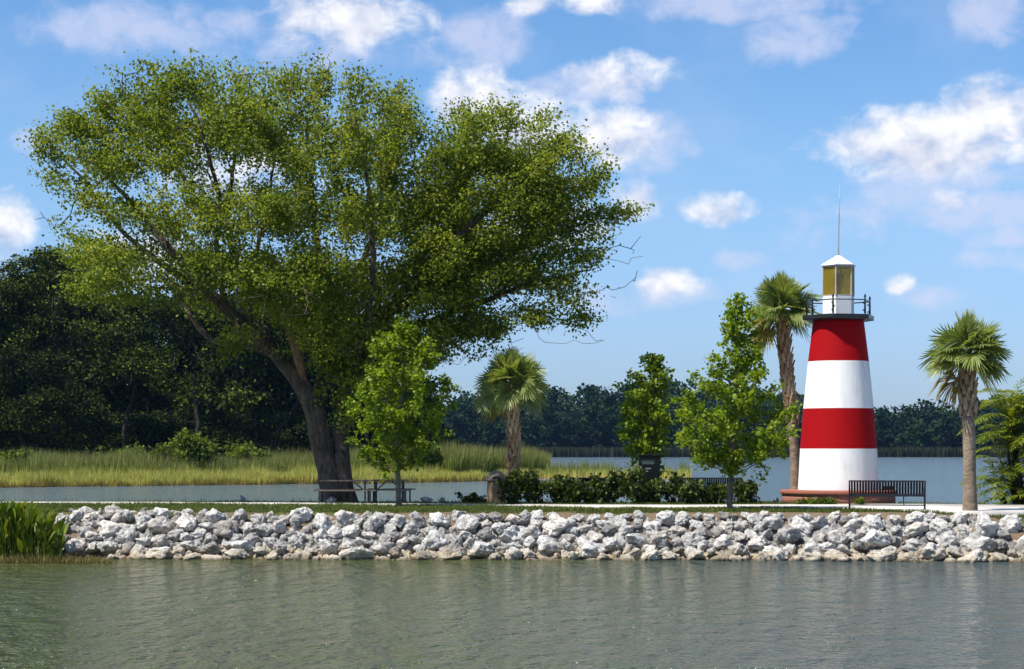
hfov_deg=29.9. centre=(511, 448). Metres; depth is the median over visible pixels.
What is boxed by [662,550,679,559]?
boulder
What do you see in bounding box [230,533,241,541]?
boulder
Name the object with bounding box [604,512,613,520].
boulder
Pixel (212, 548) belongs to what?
boulder
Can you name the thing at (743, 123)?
sky
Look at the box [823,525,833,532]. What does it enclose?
boulder
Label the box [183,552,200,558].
boulder
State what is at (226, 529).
boulder
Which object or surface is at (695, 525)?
boulder
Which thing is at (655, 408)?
young tree
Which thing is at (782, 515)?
boulder
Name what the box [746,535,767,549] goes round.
boulder
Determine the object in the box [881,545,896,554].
boulder
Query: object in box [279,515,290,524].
boulder
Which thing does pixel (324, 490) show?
picnic table
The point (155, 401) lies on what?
forest tree
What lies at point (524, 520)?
boulder
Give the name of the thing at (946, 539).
boulder
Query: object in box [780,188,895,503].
lighthouse
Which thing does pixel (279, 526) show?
boulder
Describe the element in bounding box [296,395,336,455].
forest tree
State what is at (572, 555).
boulder
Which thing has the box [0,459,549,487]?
marsh grass
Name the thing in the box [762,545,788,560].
boulder
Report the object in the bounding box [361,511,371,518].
boulder
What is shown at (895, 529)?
boulder
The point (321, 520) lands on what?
boulder
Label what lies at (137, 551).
boulder
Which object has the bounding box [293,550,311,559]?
boulder
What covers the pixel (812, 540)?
boulder
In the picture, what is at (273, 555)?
boulder
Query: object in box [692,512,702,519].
boulder
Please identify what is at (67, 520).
boulder
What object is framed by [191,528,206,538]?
boulder
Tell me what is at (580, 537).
boulder
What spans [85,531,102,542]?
boulder
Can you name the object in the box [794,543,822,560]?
boulder
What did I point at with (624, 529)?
boulder
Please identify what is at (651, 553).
boulder
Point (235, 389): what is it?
forest tree
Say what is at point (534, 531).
boulder
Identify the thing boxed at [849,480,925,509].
park bench
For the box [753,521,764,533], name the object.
boulder
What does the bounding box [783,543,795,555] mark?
boulder
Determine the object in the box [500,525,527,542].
boulder
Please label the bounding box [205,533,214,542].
boulder
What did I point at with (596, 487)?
hedge shrub
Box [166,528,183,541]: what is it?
boulder
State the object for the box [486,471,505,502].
litter bin
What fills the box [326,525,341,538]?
boulder
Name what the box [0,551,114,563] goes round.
shore grass
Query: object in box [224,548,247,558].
boulder
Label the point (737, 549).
boulder
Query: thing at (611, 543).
boulder
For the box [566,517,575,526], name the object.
boulder
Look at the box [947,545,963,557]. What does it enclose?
boulder
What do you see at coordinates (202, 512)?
boulder
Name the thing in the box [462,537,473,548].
boulder
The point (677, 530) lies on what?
boulder
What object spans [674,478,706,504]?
hedge shrub
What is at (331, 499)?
white rock
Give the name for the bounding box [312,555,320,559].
boulder
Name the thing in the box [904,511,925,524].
boulder
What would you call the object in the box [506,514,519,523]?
boulder
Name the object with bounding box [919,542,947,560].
boulder
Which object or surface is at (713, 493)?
hedge shrub
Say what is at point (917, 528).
boulder
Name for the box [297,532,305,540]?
boulder
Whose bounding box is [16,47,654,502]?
oak tree
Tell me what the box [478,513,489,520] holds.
boulder
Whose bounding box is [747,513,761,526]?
boulder
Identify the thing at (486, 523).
boulder
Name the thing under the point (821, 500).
weed patch
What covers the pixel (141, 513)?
boulder
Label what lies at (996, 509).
path
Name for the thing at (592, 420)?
woods
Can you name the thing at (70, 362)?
forest tree
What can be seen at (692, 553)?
boulder
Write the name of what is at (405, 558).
boulder
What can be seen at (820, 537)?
boulder
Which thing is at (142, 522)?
boulder
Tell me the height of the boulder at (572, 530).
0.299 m
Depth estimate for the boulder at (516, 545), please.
53.34 m
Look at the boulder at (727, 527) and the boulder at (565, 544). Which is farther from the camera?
the boulder at (727, 527)
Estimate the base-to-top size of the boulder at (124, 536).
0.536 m
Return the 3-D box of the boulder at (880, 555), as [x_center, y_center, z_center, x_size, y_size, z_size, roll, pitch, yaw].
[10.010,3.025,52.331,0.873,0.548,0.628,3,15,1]
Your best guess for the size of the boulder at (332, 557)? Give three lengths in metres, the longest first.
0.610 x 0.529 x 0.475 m
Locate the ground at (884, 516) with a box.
[6,503,1023,558]
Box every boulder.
[56,515,68,526]
[63,538,86,554]
[69,509,83,521]
[76,526,89,537]
[79,506,89,511]
[81,511,104,526]
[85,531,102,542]
[85,541,98,553]
[97,541,117,552]
[98,520,125,539]
[103,504,120,511]
[104,513,112,520]
[106,554,118,558]
[110,511,123,522]
[116,530,135,543]
[122,524,135,531]
[123,511,133,521]
[123,541,134,553]
[129,544,148,558]
[135,511,146,517]
[135,515,151,529]
[135,537,151,545]
[145,546,172,558]
[148,511,154,516]
[148,516,173,534]
[151,534,168,547]
[153,507,170,518]
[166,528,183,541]
[172,547,185,555]
[175,513,196,531]
[179,532,191,541]
[180,508,192,514]
[180,540,201,551]
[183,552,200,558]
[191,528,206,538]
[196,541,218,554]
[198,509,207,515]
[198,522,214,530]
[201,554,223,559]
[205,508,225,522]
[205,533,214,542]
[213,520,239,540]
[222,541,231,548]
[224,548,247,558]
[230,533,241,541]
[230,538,254,551]
[231,508,247,521]
[242,522,254,533]
[243,532,260,545]
[250,513,265,524]
[252,546,266,554]
[255,523,272,537]
[263,537,280,548]
[266,511,273,519]
[266,551,282,559]
[268,515,278,523]
[272,543,286,554]
[273,520,286,533]
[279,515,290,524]
[282,553,292,558]
[284,530,296,538]
[288,534,302,547]
[289,507,313,521]
[289,517,299,526]
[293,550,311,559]
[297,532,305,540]
[301,525,310,533]
[308,548,317,555]
[312,513,331,529]
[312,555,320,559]
[313,528,327,543]
[318,539,337,555]
[324,554,341,559]
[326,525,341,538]
[334,510,357,527]
[338,546,373,559]
[339,540,355,548]
[341,524,360,538]
[353,518,363,525]
[353,537,368,545]
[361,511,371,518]
[361,531,378,539]
[363,512,386,531]
[368,539,377,545]
[370,541,392,556]
[373,556,389,559]
[378,533,391,542]
[383,523,396,533]
[386,513,395,518]
[389,546,402,557]
[390,514,405,528]
[390,531,401,542]
[396,536,408,547]
[396,556,412,559]
[403,521,420,535]
[409,512,425,527]
[409,534,420,544]
[413,544,425,550]
[414,548,438,559]
[421,529,448,550]
[425,526,437,534]
[428,512,450,527]
[437,542,466,559]
[448,534,462,545]
[451,510,466,521]
[455,514,478,532]
[459,531,471,539]
[461,556,470,559]
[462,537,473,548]
[467,541,494,558]
[477,527,493,540]
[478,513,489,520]
[479,519,492,528]
[488,512,504,522]
[488,553,501,559]
[491,522,507,534]
[491,539,500,546]
[495,545,508,554]
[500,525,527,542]
[504,546,522,559]
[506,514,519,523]
[507,542,522,549]
[518,516,529,524]
[519,510,531,517]
[520,548,536,559]
[523,535,535,547]
[525,524,542,541]
[530,510,543,520]
[530,519,540,527]
[537,535,560,556]
[542,513,570,536]
[560,539,574,551]
[561,534,575,542]
[564,527,579,534]
[564,551,578,559]
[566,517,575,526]
[571,513,584,521]
[574,535,587,543]
[577,538,607,558]
[579,523,595,533]
[586,531,603,542]
[587,513,599,523]
[596,520,608,528]
[597,553,610,559]
[600,525,617,536]
[602,537,619,551]
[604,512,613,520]
[606,515,628,528]
[612,550,620,557]
[613,533,624,539]
[615,523,633,535]
[619,554,635,559]
[622,513,631,519]
[625,533,648,548]
[630,548,642,556]
[633,510,646,520]
[634,518,642,528]
[641,547,660,560]
[642,544,656,553]
[643,521,660,534]
[648,530,667,548]
[656,510,674,525]
[659,547,669,555]
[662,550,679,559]
[667,525,685,534]
[671,537,681,547]
[673,546,684,553]
[674,511,690,525]
[681,530,705,547]
[685,546,703,559]
[689,519,703,530]
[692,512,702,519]
[694,526,707,536]
[697,540,708,550]
[703,514,714,519]
[703,516,714,528]
[707,547,715,555]
[709,526,726,537]
[709,555,725,560]
[712,534,732,550]
[718,511,730,520]
[718,550,734,560]
[719,520,734,533]
[727,542,747,555]
[729,554,744,560]
[730,514,738,520]
[732,531,745,540]
[733,520,749,532]
[740,512,749,519]
[744,529,757,538]
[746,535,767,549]
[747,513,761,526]
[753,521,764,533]
[756,555,767,560]
[759,510,770,518]
[761,529,772,539]
[762,514,783,529]
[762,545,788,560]
[772,526,800,545]
[777,512,785,518]
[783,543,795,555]
[790,516,813,536]
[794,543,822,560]
[803,513,813,521]
[805,538,815,545]
[810,515,828,529]
[815,533,826,541]
[818,542,837,553]
[822,549,851,561]
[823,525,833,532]
[827,510,840,524]
[827,529,849,545]
[837,544,850,554]
[838,515,852,525]
[842,518,860,533]
[846,531,856,541]
[848,512,857,518]
[851,556,864,560]
[853,539,864,549]
[856,526,869,536]
[859,528,891,549]
[862,514,884,530]
[864,549,894,561]
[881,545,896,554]
[887,515,902,524]
[890,536,900,546]
[891,525,900,533]
[897,552,920,561]
[901,543,920,555]
[902,521,927,538]
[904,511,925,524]
[905,538,922,545]
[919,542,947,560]
[922,521,928,532]
[923,512,935,522]
[925,531,938,541]
[929,517,952,534]
[934,530,959,547]
[937,515,950,521]
[943,557,956,561]
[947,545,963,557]
[951,512,968,524]
[957,549,987,562]
[958,524,972,534]
[961,532,997,551]
[970,516,976,523]
[974,512,999,536]
[992,552,1009,561]
[995,538,1007,549]
[997,528,1010,539]
[998,514,1022,532]
[1007,548,1016,557]
[1010,557,1023,561]
[1014,539,1023,553]
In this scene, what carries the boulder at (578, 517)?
on the rubble
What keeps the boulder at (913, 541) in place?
on the rubble
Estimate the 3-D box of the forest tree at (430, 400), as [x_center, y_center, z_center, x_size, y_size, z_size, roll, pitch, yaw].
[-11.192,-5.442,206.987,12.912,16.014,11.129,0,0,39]
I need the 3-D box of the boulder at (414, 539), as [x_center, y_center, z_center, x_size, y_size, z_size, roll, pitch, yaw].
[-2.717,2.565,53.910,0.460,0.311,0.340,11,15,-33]
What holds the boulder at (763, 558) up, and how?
in the water
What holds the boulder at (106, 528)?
on the ground at (884, 516)
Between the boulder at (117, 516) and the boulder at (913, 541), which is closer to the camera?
the boulder at (913, 541)
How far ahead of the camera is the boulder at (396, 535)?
53.98 m
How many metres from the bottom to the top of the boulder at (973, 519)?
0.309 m
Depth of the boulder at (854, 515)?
54.38 m
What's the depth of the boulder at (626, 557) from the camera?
52.66 m
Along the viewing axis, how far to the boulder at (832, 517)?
54.29 m
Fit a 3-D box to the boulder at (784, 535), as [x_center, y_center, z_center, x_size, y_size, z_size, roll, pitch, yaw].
[7.682,2.449,53.543,0.844,0.609,1.014,-31,-8,-13]
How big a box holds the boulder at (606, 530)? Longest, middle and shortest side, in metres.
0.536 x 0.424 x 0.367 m
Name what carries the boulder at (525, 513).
on the ground at (884, 516)
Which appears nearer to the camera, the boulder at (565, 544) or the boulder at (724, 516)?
the boulder at (565, 544)
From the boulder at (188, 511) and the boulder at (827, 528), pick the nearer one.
the boulder at (827, 528)
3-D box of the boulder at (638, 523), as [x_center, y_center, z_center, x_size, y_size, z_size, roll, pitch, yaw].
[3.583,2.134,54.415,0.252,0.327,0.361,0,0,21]
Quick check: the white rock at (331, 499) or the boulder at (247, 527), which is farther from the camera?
the white rock at (331, 499)
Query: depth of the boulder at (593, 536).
53.68 m
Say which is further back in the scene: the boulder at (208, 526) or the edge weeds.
the edge weeds
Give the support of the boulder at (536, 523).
on the ground at (884, 516)
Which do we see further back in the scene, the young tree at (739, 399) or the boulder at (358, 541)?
the young tree at (739, 399)
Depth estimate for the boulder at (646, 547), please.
53.17 m
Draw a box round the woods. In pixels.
[291,377,1023,448]
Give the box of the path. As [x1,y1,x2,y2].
[9,502,1023,515]
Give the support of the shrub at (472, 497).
on the ground at (884, 516)
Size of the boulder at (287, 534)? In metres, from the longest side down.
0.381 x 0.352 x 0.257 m
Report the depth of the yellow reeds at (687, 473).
195.05 m
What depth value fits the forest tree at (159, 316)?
202.40 m
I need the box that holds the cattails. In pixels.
[0,438,552,474]
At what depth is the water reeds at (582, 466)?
200.77 m
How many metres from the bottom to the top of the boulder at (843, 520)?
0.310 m
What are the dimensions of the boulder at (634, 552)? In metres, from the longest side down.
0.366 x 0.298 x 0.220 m
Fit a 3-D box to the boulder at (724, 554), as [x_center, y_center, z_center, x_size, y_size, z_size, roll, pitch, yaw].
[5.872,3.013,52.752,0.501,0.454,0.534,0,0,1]
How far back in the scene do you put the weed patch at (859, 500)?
62.60 m
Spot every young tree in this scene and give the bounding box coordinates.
[341,314,461,506]
[612,351,678,475]
[670,292,801,508]
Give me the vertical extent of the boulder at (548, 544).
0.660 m
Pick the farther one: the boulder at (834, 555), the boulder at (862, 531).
the boulder at (862, 531)
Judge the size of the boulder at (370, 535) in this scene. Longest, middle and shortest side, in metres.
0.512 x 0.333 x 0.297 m
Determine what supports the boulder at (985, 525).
on the ground at (884, 516)
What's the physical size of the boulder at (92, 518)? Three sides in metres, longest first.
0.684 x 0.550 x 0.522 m
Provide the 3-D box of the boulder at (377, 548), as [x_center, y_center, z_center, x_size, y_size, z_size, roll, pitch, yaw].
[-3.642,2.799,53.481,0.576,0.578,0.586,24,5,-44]
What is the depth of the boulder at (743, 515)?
54.63 m
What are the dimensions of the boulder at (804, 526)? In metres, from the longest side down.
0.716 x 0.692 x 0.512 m
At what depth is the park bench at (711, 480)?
65.11 m
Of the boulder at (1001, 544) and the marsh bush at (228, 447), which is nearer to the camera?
the boulder at (1001, 544)
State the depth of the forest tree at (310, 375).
235.25 m
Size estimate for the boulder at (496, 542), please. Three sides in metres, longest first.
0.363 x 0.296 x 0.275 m
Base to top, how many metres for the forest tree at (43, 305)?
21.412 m
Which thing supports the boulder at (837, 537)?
on the ground at (884, 516)
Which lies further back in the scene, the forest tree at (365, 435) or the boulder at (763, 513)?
the forest tree at (365, 435)
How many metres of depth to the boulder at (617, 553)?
52.95 m
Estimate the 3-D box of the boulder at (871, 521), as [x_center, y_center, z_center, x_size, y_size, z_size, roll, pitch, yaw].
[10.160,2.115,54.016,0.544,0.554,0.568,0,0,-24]
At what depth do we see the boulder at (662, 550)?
52.98 m
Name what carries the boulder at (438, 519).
on the ground at (884, 516)
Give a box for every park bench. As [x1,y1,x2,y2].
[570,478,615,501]
[678,478,740,501]
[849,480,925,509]
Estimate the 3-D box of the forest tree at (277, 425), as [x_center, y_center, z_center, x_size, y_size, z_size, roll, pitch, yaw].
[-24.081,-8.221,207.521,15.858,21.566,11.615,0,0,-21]
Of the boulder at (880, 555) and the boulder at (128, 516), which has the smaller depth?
the boulder at (880, 555)
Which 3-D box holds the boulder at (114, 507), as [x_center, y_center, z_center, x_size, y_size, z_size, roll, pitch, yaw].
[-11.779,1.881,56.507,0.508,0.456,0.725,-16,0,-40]
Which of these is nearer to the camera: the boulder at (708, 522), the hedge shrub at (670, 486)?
the boulder at (708, 522)
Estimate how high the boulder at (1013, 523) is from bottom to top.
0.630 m
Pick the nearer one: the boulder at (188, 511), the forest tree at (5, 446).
the boulder at (188, 511)
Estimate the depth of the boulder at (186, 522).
54.73 m
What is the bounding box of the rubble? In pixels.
[55,512,1023,561]
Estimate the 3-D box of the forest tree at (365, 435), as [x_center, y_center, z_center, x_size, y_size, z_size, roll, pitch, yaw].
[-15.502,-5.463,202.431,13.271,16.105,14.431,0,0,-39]
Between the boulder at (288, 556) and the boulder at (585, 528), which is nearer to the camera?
the boulder at (288, 556)
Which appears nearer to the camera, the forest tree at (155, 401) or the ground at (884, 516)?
the ground at (884, 516)
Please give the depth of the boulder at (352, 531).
54.21 m
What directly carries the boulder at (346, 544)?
on the rubble
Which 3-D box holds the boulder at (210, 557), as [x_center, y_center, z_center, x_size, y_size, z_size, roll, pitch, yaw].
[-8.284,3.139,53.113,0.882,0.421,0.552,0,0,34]
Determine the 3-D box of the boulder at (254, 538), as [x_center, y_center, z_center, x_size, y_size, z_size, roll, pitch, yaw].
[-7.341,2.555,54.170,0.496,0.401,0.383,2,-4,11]
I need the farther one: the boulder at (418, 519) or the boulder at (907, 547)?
the boulder at (418, 519)
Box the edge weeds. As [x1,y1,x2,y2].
[3,495,461,502]
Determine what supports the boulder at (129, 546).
on the rubble
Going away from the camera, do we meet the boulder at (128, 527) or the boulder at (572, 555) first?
the boulder at (572, 555)
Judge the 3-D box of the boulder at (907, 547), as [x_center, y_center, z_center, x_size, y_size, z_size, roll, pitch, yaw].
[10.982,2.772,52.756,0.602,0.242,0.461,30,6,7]
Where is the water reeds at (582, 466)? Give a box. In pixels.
[543,459,689,477]
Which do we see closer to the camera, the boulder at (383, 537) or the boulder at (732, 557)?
the boulder at (732, 557)
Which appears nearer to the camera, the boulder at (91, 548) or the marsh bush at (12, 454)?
the boulder at (91, 548)
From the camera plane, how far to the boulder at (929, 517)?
54.08 m
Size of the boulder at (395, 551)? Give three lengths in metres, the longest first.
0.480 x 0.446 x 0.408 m
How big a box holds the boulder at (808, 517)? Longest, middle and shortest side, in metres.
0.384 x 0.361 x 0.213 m
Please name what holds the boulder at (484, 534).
on the ground at (884, 516)
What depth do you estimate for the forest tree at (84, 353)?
229.85 m
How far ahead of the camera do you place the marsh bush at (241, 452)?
175.03 m
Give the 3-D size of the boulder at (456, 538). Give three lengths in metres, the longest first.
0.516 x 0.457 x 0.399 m
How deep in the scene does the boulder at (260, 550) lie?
53.45 m
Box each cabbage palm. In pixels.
[472,345,553,501]
[742,270,821,488]
[918,308,1012,510]
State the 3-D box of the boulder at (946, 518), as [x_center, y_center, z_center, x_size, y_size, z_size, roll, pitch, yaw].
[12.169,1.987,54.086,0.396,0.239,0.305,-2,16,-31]
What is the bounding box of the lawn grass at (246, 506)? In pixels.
[0,499,1023,531]
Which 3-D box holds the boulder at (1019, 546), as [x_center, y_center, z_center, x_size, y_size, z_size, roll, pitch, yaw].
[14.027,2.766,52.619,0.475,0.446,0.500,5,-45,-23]
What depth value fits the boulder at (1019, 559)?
51.85 m
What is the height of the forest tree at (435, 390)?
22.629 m
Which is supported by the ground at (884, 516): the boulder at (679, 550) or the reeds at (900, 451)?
the boulder at (679, 550)
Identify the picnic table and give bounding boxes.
[313,480,374,502]
[366,479,415,502]
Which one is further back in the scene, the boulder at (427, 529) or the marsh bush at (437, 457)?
the marsh bush at (437, 457)
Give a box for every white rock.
[326,497,335,502]
[420,497,432,502]
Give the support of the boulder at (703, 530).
on the ground at (884, 516)
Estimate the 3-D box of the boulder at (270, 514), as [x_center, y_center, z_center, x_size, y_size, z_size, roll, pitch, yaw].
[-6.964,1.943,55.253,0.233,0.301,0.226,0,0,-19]
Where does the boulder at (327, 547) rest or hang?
on the rubble
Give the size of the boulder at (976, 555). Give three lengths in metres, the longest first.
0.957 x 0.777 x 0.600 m
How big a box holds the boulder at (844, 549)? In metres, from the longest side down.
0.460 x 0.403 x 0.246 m
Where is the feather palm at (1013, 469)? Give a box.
[956,378,1023,504]
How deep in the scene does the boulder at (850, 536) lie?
53.41 m
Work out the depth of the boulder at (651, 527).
54.00 m
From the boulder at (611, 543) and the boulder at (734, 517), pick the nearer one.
the boulder at (611, 543)
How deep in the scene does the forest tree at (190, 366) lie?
240.43 m
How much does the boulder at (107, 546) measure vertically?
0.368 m
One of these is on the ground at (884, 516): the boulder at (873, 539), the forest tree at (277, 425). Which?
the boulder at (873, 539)
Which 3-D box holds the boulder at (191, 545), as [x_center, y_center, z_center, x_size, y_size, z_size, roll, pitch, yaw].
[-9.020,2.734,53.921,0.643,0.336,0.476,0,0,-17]
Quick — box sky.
[0,0,1023,422]
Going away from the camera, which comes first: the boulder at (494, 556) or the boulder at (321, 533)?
the boulder at (494, 556)
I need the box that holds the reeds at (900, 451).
[219,446,1022,456]
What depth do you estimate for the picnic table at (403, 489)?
65.19 m
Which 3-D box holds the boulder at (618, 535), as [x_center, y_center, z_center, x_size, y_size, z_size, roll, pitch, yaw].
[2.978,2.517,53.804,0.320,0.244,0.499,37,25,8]
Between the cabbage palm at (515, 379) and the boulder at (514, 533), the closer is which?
the boulder at (514, 533)
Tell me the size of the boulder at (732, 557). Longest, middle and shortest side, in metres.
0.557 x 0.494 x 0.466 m
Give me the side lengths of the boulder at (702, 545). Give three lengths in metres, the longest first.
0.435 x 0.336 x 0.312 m
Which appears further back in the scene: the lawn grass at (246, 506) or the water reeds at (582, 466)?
the water reeds at (582, 466)
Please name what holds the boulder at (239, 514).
on the ground at (884, 516)
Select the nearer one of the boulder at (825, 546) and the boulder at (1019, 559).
the boulder at (1019, 559)
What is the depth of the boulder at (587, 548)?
53.06 m
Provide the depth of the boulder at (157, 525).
54.62 m
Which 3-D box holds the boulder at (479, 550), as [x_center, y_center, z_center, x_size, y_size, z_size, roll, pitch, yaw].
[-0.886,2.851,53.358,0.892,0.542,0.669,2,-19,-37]
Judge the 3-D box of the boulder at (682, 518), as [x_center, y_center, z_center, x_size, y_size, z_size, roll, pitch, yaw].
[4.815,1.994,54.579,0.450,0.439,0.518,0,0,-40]
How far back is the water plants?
51.77 m
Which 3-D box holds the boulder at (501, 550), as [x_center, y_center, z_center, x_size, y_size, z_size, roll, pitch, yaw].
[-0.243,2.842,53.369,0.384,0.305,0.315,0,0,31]
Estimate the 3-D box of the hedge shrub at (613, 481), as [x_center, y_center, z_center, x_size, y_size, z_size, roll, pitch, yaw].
[3.467,1.254,63.955,1.197,1.284,1.045,0,0,0]
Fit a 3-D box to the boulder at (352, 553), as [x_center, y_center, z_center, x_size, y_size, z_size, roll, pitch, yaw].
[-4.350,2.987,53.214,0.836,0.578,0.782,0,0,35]
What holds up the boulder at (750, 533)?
on the rubble
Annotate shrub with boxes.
[454,491,486,503]
[496,468,531,503]
[523,470,549,503]
[543,473,565,503]
[558,474,590,503]
[583,470,612,503]
[602,467,627,502]
[618,465,647,503]
[640,477,668,503]
[657,471,684,504]
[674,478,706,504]
[699,482,734,503]
[725,477,761,503]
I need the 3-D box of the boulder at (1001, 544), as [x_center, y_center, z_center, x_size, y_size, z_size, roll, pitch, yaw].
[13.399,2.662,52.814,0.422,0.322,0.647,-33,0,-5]
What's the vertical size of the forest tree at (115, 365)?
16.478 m
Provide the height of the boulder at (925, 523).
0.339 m
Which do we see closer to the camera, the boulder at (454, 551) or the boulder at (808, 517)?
the boulder at (454, 551)
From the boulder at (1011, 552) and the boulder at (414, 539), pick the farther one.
the boulder at (414, 539)
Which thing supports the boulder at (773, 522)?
on the ground at (884, 516)
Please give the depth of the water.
36.75 m
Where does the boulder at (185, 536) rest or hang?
on the ground at (884, 516)
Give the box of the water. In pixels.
[0,457,1023,668]
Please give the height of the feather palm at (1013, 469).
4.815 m
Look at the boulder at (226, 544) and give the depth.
53.83 m
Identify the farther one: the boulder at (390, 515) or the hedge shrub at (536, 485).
the hedge shrub at (536, 485)
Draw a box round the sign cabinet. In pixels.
[637,454,660,502]
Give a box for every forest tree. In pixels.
[0,243,107,453]
[0,263,118,454]
[0,301,69,454]
[0,344,116,453]
[31,299,154,457]
[39,315,77,453]
[51,308,208,451]
[82,285,201,454]
[85,294,274,450]
[150,283,224,431]
[165,293,316,456]
[218,285,332,455]
[225,284,335,457]
[286,334,423,448]
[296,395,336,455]
[302,310,446,455]
[369,331,471,447]
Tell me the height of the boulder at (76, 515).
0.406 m
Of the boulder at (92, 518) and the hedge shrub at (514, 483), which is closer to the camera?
the boulder at (92, 518)
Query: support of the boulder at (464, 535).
on the ground at (884, 516)
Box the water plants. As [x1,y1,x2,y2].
[0,499,70,561]
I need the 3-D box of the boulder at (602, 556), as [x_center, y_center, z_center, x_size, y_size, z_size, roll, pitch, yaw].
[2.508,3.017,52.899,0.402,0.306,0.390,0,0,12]
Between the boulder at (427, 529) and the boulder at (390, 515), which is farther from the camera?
the boulder at (390, 515)
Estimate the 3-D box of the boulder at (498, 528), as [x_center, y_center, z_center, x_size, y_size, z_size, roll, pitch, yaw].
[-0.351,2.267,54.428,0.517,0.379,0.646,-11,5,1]
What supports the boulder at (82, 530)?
on the ground at (884, 516)
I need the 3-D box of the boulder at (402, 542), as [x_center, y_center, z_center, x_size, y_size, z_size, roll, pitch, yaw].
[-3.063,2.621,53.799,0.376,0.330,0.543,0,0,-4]
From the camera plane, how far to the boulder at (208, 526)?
54.67 m
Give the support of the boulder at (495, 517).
on the ground at (884, 516)
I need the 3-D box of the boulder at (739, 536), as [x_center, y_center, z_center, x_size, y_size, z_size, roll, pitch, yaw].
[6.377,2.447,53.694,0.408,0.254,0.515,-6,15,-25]
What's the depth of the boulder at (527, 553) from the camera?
52.98 m
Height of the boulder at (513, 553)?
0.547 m
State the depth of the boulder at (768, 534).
53.60 m
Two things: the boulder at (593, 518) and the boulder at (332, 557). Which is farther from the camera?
the boulder at (593, 518)
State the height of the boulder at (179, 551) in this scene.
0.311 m
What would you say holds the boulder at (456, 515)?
on the ground at (884, 516)
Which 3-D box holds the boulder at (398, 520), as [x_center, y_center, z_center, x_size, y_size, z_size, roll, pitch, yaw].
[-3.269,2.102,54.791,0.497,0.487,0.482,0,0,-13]
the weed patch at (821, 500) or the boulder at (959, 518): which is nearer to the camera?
the boulder at (959, 518)
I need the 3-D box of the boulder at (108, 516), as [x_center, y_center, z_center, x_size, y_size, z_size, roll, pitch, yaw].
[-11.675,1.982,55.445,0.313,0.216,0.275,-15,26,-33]
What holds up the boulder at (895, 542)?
on the ground at (884, 516)
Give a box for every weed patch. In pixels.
[793,497,838,503]
[853,497,867,503]
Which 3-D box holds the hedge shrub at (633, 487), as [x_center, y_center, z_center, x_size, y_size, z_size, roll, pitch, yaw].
[3.993,1.253,63.398,0.994,1.402,1.280,0,0,0]
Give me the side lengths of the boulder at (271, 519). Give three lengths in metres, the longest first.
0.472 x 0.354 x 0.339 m
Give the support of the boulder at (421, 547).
on the rubble
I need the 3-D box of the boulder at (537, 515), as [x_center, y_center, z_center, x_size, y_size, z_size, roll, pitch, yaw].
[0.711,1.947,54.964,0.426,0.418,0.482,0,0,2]
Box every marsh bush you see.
[0,447,32,467]
[114,441,146,458]
[148,427,225,467]
[221,437,260,453]
[223,444,271,464]
[401,437,444,469]
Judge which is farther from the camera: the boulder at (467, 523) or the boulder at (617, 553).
the boulder at (467, 523)
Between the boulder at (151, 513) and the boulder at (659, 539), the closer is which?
the boulder at (659, 539)
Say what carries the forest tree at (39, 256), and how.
on the marsh ground
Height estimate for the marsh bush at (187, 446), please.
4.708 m
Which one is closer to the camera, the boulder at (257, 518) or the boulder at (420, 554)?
the boulder at (420, 554)
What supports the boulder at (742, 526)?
on the ground at (884, 516)
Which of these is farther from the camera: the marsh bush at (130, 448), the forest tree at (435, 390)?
the forest tree at (435, 390)
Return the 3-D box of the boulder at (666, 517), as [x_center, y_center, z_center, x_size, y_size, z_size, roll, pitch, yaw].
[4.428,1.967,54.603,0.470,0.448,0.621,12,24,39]
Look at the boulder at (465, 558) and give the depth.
52.83 m
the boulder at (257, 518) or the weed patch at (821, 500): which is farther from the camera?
the weed patch at (821, 500)
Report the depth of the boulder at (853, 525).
53.74 m
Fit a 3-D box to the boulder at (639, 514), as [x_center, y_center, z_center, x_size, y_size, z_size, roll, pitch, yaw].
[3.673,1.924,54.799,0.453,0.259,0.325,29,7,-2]
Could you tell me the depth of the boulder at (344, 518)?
54.81 m
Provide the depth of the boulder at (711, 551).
52.91 m
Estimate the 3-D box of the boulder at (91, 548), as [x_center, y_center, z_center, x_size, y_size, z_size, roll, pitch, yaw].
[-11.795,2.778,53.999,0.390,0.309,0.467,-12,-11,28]
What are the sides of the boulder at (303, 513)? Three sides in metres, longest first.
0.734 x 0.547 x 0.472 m
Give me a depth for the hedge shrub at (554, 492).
63.66 m
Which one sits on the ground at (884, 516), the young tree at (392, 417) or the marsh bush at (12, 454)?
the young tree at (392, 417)
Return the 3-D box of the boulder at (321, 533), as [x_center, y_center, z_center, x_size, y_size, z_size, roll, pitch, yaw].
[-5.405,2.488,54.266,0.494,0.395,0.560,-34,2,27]
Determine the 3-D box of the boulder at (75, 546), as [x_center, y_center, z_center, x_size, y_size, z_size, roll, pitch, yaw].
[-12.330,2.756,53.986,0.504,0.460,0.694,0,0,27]
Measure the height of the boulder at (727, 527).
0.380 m
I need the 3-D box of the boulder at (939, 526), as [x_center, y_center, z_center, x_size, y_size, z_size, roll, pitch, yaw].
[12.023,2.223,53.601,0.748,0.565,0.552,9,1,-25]
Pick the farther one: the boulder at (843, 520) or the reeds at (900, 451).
the reeds at (900, 451)
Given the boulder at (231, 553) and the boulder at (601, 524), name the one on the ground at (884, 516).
the boulder at (601, 524)
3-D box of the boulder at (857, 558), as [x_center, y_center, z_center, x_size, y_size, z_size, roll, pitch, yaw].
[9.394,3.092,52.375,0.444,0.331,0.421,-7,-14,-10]
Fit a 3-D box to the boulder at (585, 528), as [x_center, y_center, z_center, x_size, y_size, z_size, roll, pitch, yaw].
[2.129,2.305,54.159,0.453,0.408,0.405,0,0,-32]
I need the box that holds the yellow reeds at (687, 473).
[533,467,691,478]
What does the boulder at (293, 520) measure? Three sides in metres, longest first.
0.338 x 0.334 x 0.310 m

